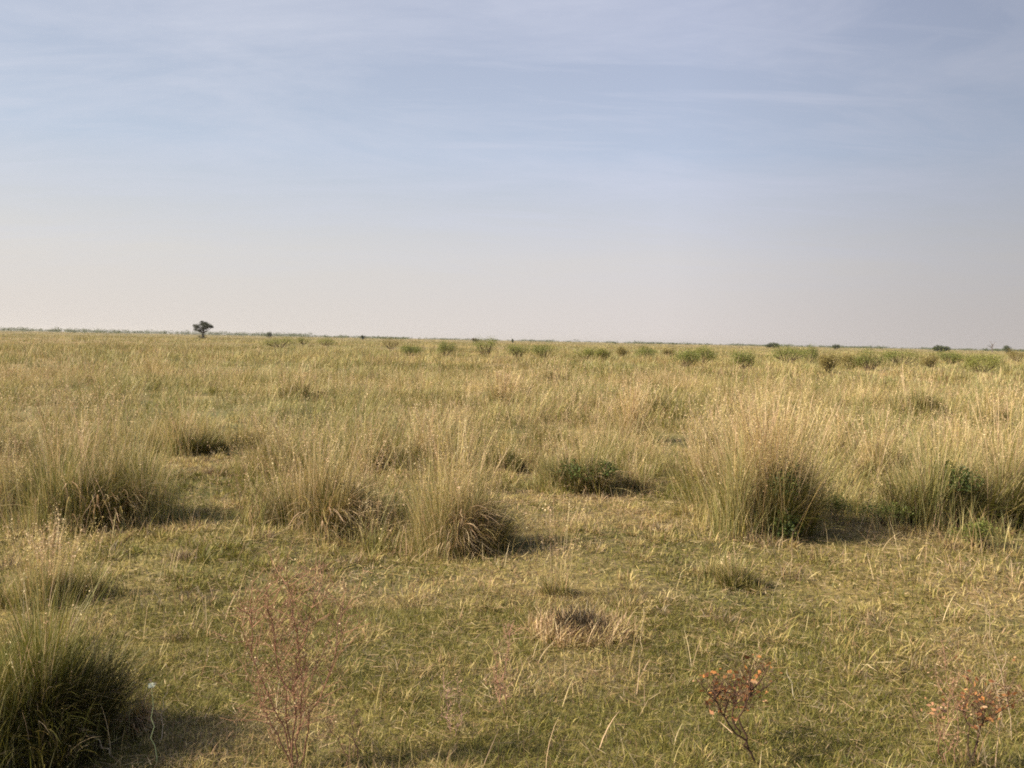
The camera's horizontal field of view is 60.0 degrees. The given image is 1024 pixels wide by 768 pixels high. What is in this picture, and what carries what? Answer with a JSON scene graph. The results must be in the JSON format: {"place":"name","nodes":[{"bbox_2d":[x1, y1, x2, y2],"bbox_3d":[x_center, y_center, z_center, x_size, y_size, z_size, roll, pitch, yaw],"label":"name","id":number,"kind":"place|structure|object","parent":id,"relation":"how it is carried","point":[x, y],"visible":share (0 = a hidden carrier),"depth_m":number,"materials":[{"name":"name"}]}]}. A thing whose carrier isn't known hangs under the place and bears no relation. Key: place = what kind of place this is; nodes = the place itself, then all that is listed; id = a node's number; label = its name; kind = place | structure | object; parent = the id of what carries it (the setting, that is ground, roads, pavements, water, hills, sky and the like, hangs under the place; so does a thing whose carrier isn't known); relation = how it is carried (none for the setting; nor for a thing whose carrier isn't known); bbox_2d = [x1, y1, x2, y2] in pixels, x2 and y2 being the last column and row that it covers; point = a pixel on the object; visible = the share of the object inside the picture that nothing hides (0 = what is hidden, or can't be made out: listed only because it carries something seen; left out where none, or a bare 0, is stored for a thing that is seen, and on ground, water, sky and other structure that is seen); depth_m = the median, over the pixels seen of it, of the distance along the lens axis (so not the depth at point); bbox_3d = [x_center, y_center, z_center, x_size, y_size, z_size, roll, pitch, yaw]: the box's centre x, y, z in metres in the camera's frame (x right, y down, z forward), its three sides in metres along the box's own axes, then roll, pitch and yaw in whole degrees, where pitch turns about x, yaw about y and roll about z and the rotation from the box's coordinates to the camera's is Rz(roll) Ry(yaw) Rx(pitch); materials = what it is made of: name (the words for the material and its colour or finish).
{"place":"outdoors","nodes":[
{"label":"outdoors","id":0,"kind":"place"},
{"bbox_2d":[0,330,1023,767],"bbox_3d":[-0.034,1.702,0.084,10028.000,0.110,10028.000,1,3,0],"label":"ground","id":1,"kind":"structure","parent":0,"point":[594,580],"depth_m":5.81,"materials":[{"name":"green plant"}]},
{"bbox_2d":[0,429,65,512],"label":"grass tussock","id":2,"kind":"object","parent":1,"relation":"on","point":[14,496],"depth_m":8.56,"materials":[{"name":"plant"}]},
{"bbox_2d":[2,410,107,481],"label":"grass tussock","id":3,"kind":"object","parent":1,"relation":"on","point":[53,446],"depth_m":10.25,"materials":[{"name":"plant"}]},
{"bbox_2d":[61,602,88,653],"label":"dry stalk","id":4,"kind":"object","parent":1,"relation":"on","point":[77,619],"visible":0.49,"depth_m":3.71,"materials":[{"name":"beige plant"}]},
{"bbox_2d":[0,548,172,767],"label":"grass tussock","id":5,"kind":"object","parent":1,"relation":"on","point":[46,690],"depth_m":3.55,"materials":[{"name":"plant"}]},
{"bbox_2d":[63,710,112,757],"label":"dry stalk","id":6,"kind":"object","parent":5,"relation":"on","point":[93,737],"visible":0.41,"depth_m":3.57,"materials":[{"name":"brown plant"}]},
{"bbox_2d":[0,503,180,616],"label":"grass tussock","id":7,"kind":"object","parent":1,"relation":"on","point":[50,576],"depth_m":5.63,"materials":[{"name":"plant"}]},
{"bbox_2d":[0,394,260,541],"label":"grass tussock","id":8,"kind":"object","parent":1,"relation":"on","point":[112,494],"depth_m":7.74,"materials":[{"name":"plant"}]},
{"bbox_2d":[108,660,166,741],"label":"grass tussock","id":9,"kind":"object","parent":1,"relation":"on","point":[145,716],"depth_m":3.81,"materials":[{"name":"plant"}]},
{"bbox_2d":[148,683,156,764],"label":"flower stalk","id":10,"kind":"object","parent":1,"relation":"on","point":[151,686],"visible":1,"depth_m":3.49,"materials":[{"name":"beige plant"}]},
{"bbox_2d":[159,685,168,742],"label":"dry stalk","id":11,"kind":"object","parent":1,"relation":"on","point":[161,715],"visible":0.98,"depth_m":3.70,"materials":[{"name":"beige plant"}]},
{"bbox_2d":[105,390,267,457],"bbox_3d":[-4.732,0.548,12.810,2.256,0.935,1.849,-1,3,-35],"label":"grass tussock","id":12,"kind":"object","parent":1,"relation":"on","point":[187,435],"depth_m":12.69,"materials":[{"name":"plant"}]},
{"bbox_2d":[193,320,213,338],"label":"lone tree","id":13,"kind":"object","parent":1,"relation":"on","point":[203,326],"visible":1,"depth_m":287.21,"materials":[{"name":"green plant"}]},
{"bbox_2d":[214,401,279,449],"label":"grass tussock","id":14,"kind":"object","parent":1,"relation":"on","point":[239,434],"depth_m":13.55,"materials":[{"name":"plant"}]},
{"bbox_2d":[237,410,320,470],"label":"grass tussock","id":15,"kind":"object","parent":1,"relation":"on","point":[273,439],"depth_m":11.34,"materials":[{"name":"plant"}]},
{"bbox_2d":[260,336,297,347],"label":"green shrub","id":16,"kind":"object","parent":1,"relation":"on","point":[269,343],"visible":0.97,"depth_m":118.97,"materials":[{"name":"green plant"}]},
{"bbox_2d":[199,538,377,767],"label":"dry weed","id":17,"kind":"object","parent":1,"relation":"on","point":[293,691],"visible":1,"depth_m":3.50,"materials":[{"name":"brown plant"}]},
{"bbox_2d":[252,359,340,402],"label":"grass tussock","id":18,"kind":"object","parent":1,"relation":"on","point":[300,388],"depth_m":23.07,"materials":[{"name":"plant"}]},
{"bbox_2d":[295,337,310,344],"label":"green shrub","id":19,"kind":"object","parent":1,"relation":"on","point":[302,340],"visible":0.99,"depth_m":171.70,"materials":[{"name":"green plant"}]},
{"bbox_2d":[223,411,422,550],"bbox_3d":[-1.668,0.746,7.877,1.868,1.113,1.997,1,3,0],"label":"grass tussock","id":20,"kind":"object","parent":1,"relation":"on","point":[322,497],"depth_m":7.71,"materials":[{"name":"plant"}]},
{"bbox_2d":[313,337,336,345],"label":"green shrub","id":21,"kind":"object","parent":1,"relation":"on","point":[328,341],"visible":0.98,"depth_m":164.02,"materials":[{"name":"green plant"}]},
{"bbox_2d":[318,698,377,767],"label":"dry weed","id":22,"kind":"object","parent":1,"relation":"on","point":[343,736],"visible":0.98,"depth_m":3.52,"materials":[{"name":"brown plant"}]},
{"bbox_2d":[320,414,417,476],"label":"grass tussock","id":23,"kind":"object","parent":1,"relation":"on","point":[372,459],"depth_m":11.28,"materials":[{"name":"plant"}]},
{"bbox_2d":[379,337,404,348],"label":"green shrub","id":24,"kind":"object","parent":1,"relation":"on","point":[391,344],"visible":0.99,"depth_m":133.53,"materials":[{"name":"green plant"}]},
{"bbox_2d":[399,344,421,355],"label":"green shrub","id":25,"kind":"object","parent":1,"relation":"on","point":[411,349],"visible":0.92,"depth_m":85.03,"materials":[{"name":"green plant"}]},
{"bbox_2d":[390,404,471,468],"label":"grass tussock","id":26,"kind":"object","parent":1,"relation":"on","point":[422,441],"depth_m":11.59,"materials":[{"name":"plant"}]},
{"bbox_2d":[436,340,457,355],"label":"green shrub","id":27,"kind":"object","parent":1,"relation":"on","point":[444,347],"visible":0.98,"depth_m":88.69,"materials":[{"name":"green plant"}]},
{"bbox_2d":[424,667,472,739],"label":"dry weed","id":28,"kind":"object","parent":1,"relation":"on","point":[446,717],"visible":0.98,"depth_m":3.75,"materials":[{"name":"brown plant"}]},
{"bbox_2d":[370,399,562,563],"bbox_3d":[-0.357,0.748,7.129,1.429,1.284,1.493,-1,4,-42],"label":"grass tussock","id":29,"kind":"object","parent":1,"relation":"on","point":[463,523],"depth_m":7.04,"materials":[{"name":"plant"}]},
{"bbox_2d":[470,336,496,356],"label":"green shrub","id":30,"kind":"object","parent":1,"relation":"on","point":[487,344],"visible":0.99,"depth_m":88.36,"materials":[{"name":"green plant"}]},
{"bbox_2d":[477,619,520,715],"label":"dry weed","id":31,"kind":"object","parent":1,"relation":"on","point":[498,687],"visible":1,"depth_m":3.98,"materials":[{"name":"brown plant"}]},
{"bbox_2d":[463,363,541,409],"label":"grass tussock","id":32,"kind":"object","parent":1,"relation":"on","point":[496,392],"depth_m":21.56,"materials":[{"name":"plant"}]},
{"bbox_2d":[466,416,550,472],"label":"grass tussock","id":33,"kind":"object","parent":1,"relation":"on","point":[509,457],"depth_m":11.51,"materials":[{"name":"plant"}]},
{"bbox_2d":[0,330,1023,561],"bbox_3d":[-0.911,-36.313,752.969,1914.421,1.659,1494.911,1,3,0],"label":"tall grass","id":34,"kind":"structure","parent":1,"relation":"on","point":[124,385],"depth_m":21.54,"materials":[{"name":"beige plant"}]},
{"bbox_2d":[0,326,1023,351],"bbox_3d":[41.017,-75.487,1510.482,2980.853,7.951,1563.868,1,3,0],"label":"scrub","id":35,"kind":"object","parent":1,"relation":"on","point":[229,333],"visible":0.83,"depth_m":1209.90,"materials":[{"name":"green plant"}]},
{"bbox_2d":[502,342,530,356],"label":"green shrub","id":36,"kind":"object","parent":1,"relation":"on","point":[515,349],"visible":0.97,"depth_m":87.16,"materials":[{"name":"green plant"}]},
{"bbox_2d":[526,343,559,357],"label":"green shrub","id":37,"kind":"object","parent":1,"relation":"on","point":[539,349],"visible":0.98,"depth_m":89.92,"materials":[{"name":"green plant"}]},
{"bbox_2d":[514,490,595,599],"bbox_3d":[0.244,1.033,5.856,0.536,0.757,0.578,3,3,26],"label":"grass tussock","id":38,"kind":"object","parent":1,"relation":"on","point":[560,585],"depth_m":5.87,"materials":[{"name":"plant"}]},
{"bbox_2d":[521,354,601,383],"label":"grass tussock","id":39,"kind":"object","parent":1,"relation":"on","point":[556,373],"depth_m":35.02,"materials":[{"name":"plant"}]},
{"bbox_2d":[510,596,645,648],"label":"dead clump","id":40,"kind":"object","parent":1,"relation":"on","point":[563,625],"visible":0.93,"depth_m":5.03,"materials":[{"name":"plant"}]},
{"bbox_2d":[569,347,597,358],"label":"green shrub","id":41,"kind":"object","parent":1,"relation":"on","point":[586,352],"visible":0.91,"depth_m":85.44,"materials":[{"name":"green plant"}]},
{"bbox_2d":[517,422,655,497],"bbox_3d":[0.676,0.841,10.206,1.630,0.839,1.458,3,3,35],"label":"grass tussock","id":42,"kind":"object","parent":1,"relation":"on","point":[579,475],"depth_m":10.03,"materials":[{"name":"green plant"}]},
{"bbox_2d":[594,347,613,360],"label":"green shrub","id":43,"kind":"object","parent":1,"relation":"on","point":[603,353],"visible":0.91,"depth_m":79.32,"materials":[{"name":"green plant"}]},
{"bbox_2d":[614,346,629,356],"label":"green shrub","id":44,"kind":"object","parent":1,"relation":"on","point":[620,352],"visible":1,"depth_m":93.61,"materials":[{"name":"green plant"}]},
{"bbox_2d":[580,375,673,442],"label":"grass tussock","id":45,"kind":"object","parent":1,"relation":"on","point":[629,418],"depth_m":15.39,"materials":[{"name":"plant"}]},
{"bbox_2d":[608,449,662,493],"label":"grass tussock","id":46,"kind":"object","parent":1,"relation":"on","point":[636,483],"depth_m":10.24,"materials":[{"name":"plant"}]},
{"bbox_2d":[632,344,658,358],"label":"green shrub","id":47,"kind":"object","parent":1,"relation":"on","point":[645,352],"visible":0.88,"depth_m":87.22,"materials":[{"name":"green plant"}]},
{"bbox_2d":[634,596,660,650],"bbox_3d":[0.728,1.307,4.824,0.156,0.317,0.080,1,3,0],"label":"grass plume","id":48,"kind":"object","parent":1,"relation":"on","point":[641,629],"depth_m":4.82,"materials":[{"name":"beige plant"}]},
{"bbox_2d":[624,374,678,415],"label":"grass tussock","id":49,"kind":"object","parent":1,"relation":"on","point":[654,401],"depth_m":20.43,"materials":[{"name":"plant"}]},
{"bbox_2d":[662,347,674,356],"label":"green shrub","id":50,"kind":"object","parent":1,"relation":"on","point":[668,351],"visible":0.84,"depth_m":105.93,"materials":[{"name":"green plant"}]},
{"bbox_2d":[669,348,702,366],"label":"green shrub","id":51,"kind":"object","parent":1,"relation":"on","point":[686,354],"visible":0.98,"depth_m":64.74,"materials":[{"name":"green plant"}]},
{"bbox_2d":[665,407,736,493],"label":"grass tussock","id":52,"kind":"object","parent":1,"relation":"on","point":[695,456],"depth_m":10.24,"materials":[{"name":"plant"}]},
{"bbox_2d":[693,344,717,363],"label":"green shrub","id":53,"kind":"object","parent":1,"relation":"on","point":[704,351],"visible":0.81,"depth_m":70.88,"materials":[{"name":"green plant"}]},
{"bbox_2d":[692,404,742,450],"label":"grass tussock","id":54,"kind":"object","parent":1,"relation":"on","point":[713,432],"depth_m":14.14,"materials":[{"name":"plant"}]},
{"bbox_2d":[692,646,782,764],"bbox_3d":[0.943,1.321,3.698,0.363,0.442,0.532,2,3,15],"label":"withered plant","id":55,"kind":"object","parent":1,"relation":"on","point":[747,694],"visible":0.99,"depth_m":3.66,"materials":[{"name":"brown plant"}]},
{"bbox_2d":[686,537,796,593],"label":"grass tussock","id":56,"kind":"object","parent":1,"relation":"on","point":[735,577],"depth_m":6.31,"materials":[{"name":"plant"}]},
{"bbox_2d":[729,349,757,368],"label":"green shrub","id":57,"kind":"object","parent":1,"relation":"on","point":[746,358],"visible":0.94,"depth_m":63.14,"materials":[{"name":"green plant"}]},
{"bbox_2d":[642,381,889,542],"bbox_3d":[2.488,0.661,8.056,2.489,1.401,2.342,1,3,0],"label":"grass tussock","id":58,"kind":"object","parent":1,"relation":"on","point":[777,496],"depth_m":7.84,"materials":[{"name":"beige plant"}]},
{"bbox_2d":[763,342,779,347],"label":"distant bush","id":59,"kind":"object","parent":1,"relation":"on","point":[770,344],"visible":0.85,"depth_m":515.03,"materials":[{"name":"green plant"}]},
{"bbox_2d":[764,344,811,362],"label":"green shrub","id":60,"kind":"object","parent":1,"relation":"on","point":[790,353],"visible":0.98,"depth_m":88.29,"materials":[{"name":"green plant"}]},
{"bbox_2d":[768,397,830,442],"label":"grass tussock","id":61,"kind":"object","parent":1,"relation":"on","point":[800,420],"depth_m":15.37,"materials":[{"name":"plant"}]},
{"bbox_2d":[800,344,819,361],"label":"green shrub","id":62,"kind":"object","parent":1,"relation":"on","point":[813,351],"visible":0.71,"depth_m":96.17,"materials":[{"name":"green plant"}]},
{"bbox_2d":[817,352,841,372],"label":"green shrub","id":63,"kind":"object","parent":1,"relation":"on","point":[827,362],"visible":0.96,"depth_m":56.93,"materials":[{"name":"green plant"}]},
{"bbox_2d":[799,403,871,469],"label":"grass tussock","id":64,"kind":"object","parent":1,"relation":"on","point":[835,437],"depth_m":12.73,"materials":[{"name":"plant"}]},
{"bbox_2d":[832,344,839,349],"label":"distant bush","id":65,"kind":"object","parent":1,"relation":"on","point":[835,347],"visible":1,"depth_m":515.89,"materials":[{"name":"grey plant"}]},
{"bbox_2d":[811,479,865,522],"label":"green herb","id":66,"kind":"object","parent":1,"relation":"on","point":[844,507],"visible":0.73,"depth_m":8.55,"materials":[{"name":"green plant"}]},
{"bbox_2d":[834,353,867,369],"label":"green shrub","id":67,"kind":"object","parent":1,"relation":"on","point":[842,359],"visible":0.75,"depth_m":66.79,"materials":[{"name":"green plant"}]},
{"bbox_2d":[841,490,873,516],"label":"grass tussock","id":68,"kind":"object","parent":1,"relation":"on","point":[855,507],"depth_m":8.95,"materials":[{"name":"plant"}]},
{"bbox_2d":[797,401,936,481],"bbox_3d":[4.800,0.718,11.629,1.809,0.988,1.563,-2,4,-45],"label":"grass tussock","id":69,"kind":"object","parent":1,"relation":"on","point":[878,448],"depth_m":11.50,"materials":[{"name":"plant"}]},
{"bbox_2d":[846,346,893,369],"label":"green shrub","id":70,"kind":"object","parent":1,"relation":"on","point":[866,357],"visible":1,"depth_m":65.65,"materials":[{"name":"green plant"}]},
{"bbox_2d":[822,480,936,537],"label":"green herb","id":71,"kind":"object","parent":1,"relation":"on","point":[889,515],"visible":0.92,"depth_m":8.35,"materials":[{"name":"green plant"}]},
{"bbox_2d":[880,348,927,364],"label":"green shrub","id":72,"kind":"object","parent":1,"relation":"on","point":[897,356],"visible":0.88,"depth_m":91.90,"materials":[{"name":"green plant"}]},
{"bbox_2d":[896,648,924,736],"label":"dry stalk","id":73,"kind":"object","parent":1,"relation":"on","point":[912,703],"visible":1,"depth_m":3.89,"materials":[{"name":"beige plant"}]},
{"bbox_2d":[863,359,961,419],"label":"grass tussock","id":74,"kind":"object","parent":1,"relation":"on","point":[919,400],"depth_m":21.53,"materials":[{"name":"beige plant"}]},
{"bbox_2d":[919,353,940,367],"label":"green shrub","id":75,"kind":"object","parent":1,"relation":"on","point":[927,360],"visible":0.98,"depth_m":78.22,"materials":[{"name":"green plant"}]},
{"bbox_2d":[921,697,946,764],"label":"withered plant","id":76,"kind":"object","parent":1,"relation":"on","point":[937,708],"visible":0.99,"depth_m":3.62,"materials":[{"name":"brown plant"}]},
{"bbox_2d":[855,403,1023,534],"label":"grass tussock","id":77,"kind":"object","parent":1,"relation":"on","point":[926,485],"depth_m":8.45,"materials":[{"name":"green plant"}]},
{"bbox_2d":[933,345,950,351],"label":"distant bush","id":78,"kind":"object","parent":1,"relation":"on","point":[940,348],"visible":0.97,"depth_m":515.41,"materials":[{"name":"green plant"}]},
{"bbox_2d":[921,637,978,767],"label":"dry weed","id":79,"kind":"object","parent":1,"relation":"on","point":[958,732],"visible":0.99,"depth_m":3.59,"materials":[{"name":"brown plant"}]},
{"bbox_2d":[931,349,968,363],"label":"green shrub","id":80,"kind":"object","parent":1,"relation":"on","point":[947,355],"visible":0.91,"depth_m":97.57,"materials":[{"name":"green plant"}]},
{"bbox_2d":[925,409,1020,468],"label":"grass tussock","id":81,"kind":"object","parent":1,"relation":"on","point":[957,433],"depth_m":11.70,"materials":[{"name":"plant"}]},
{"bbox_2d":[923,382,1023,537],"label":"grass tussock","id":82,"kind":"object","parent":1,"relation":"on","point":[1015,467],"depth_m":8.59,"materials":[{"name":"plant"}]},
{"bbox_2d":[951,353,1005,363],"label":"green shrub","id":83,"kind":"object","parent":1,"relation":"on","point":[977,356],"visible":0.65,"depth_m":95.89,"materials":[{"name":"green plant"}]},
{"bbox_2d":[936,498,1023,558],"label":"green herb","id":84,"kind":"object","parent":1,"relation":"on","point":[983,528],"visible":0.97,"depth_m":7.63,"materials":[{"name":"green plant"}]},
{"bbox_2d":[937,656,1023,763],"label":"withered plant","id":85,"kind":"object","parent":1,"relation":"on","point":[980,712],"visible":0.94,"depth_m":3.65,"materials":[{"name":"brown plant"}]},
{"bbox_2d":[961,356,1001,371],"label":"green shrub","id":86,"kind":"object","parent":1,"relation":"on","point":[974,361],"visible":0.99,"depth_m":66.89,"materials":[{"name":"green plant"}]},
{"bbox_2d":[949,384,1023,431],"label":"grass tussock","id":87,"kind":"object","parent":1,"relation":"on","point":[982,413],"depth_m":18.49,"materials":[{"name":"plant"}]},
{"bbox_2d":[970,585,1019,738],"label":"dry stalk","id":88,"kind":"object","parent":1,"relation":"on","point":[997,662],"visible":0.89,"depth_m":3.93,"materials":[{"name":"beige plant"}]},
{"bbox_2d":[1002,345,1011,352],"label":"distant bush","id":89,"kind":"object","parent":1,"relation":"on","point":[1007,347],"visible":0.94,"depth_m":515.08,"materials":[{"name":"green plant"}]},
{"bbox_2d":[1003,348,1023,361],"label":"green shrub","id":90,"kind":"object","parent":1,"relation":"on","point":[1012,354],"visible":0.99,"depth_m":131.41,"materials":[{"name":"green plant"}]},
{"bbox_2d":[0,0,1023,349],"label":"sky","id":91,"kind":"structure","parent":0,"point":[717,172],"materials":[{"name":"blue"}]}
]}

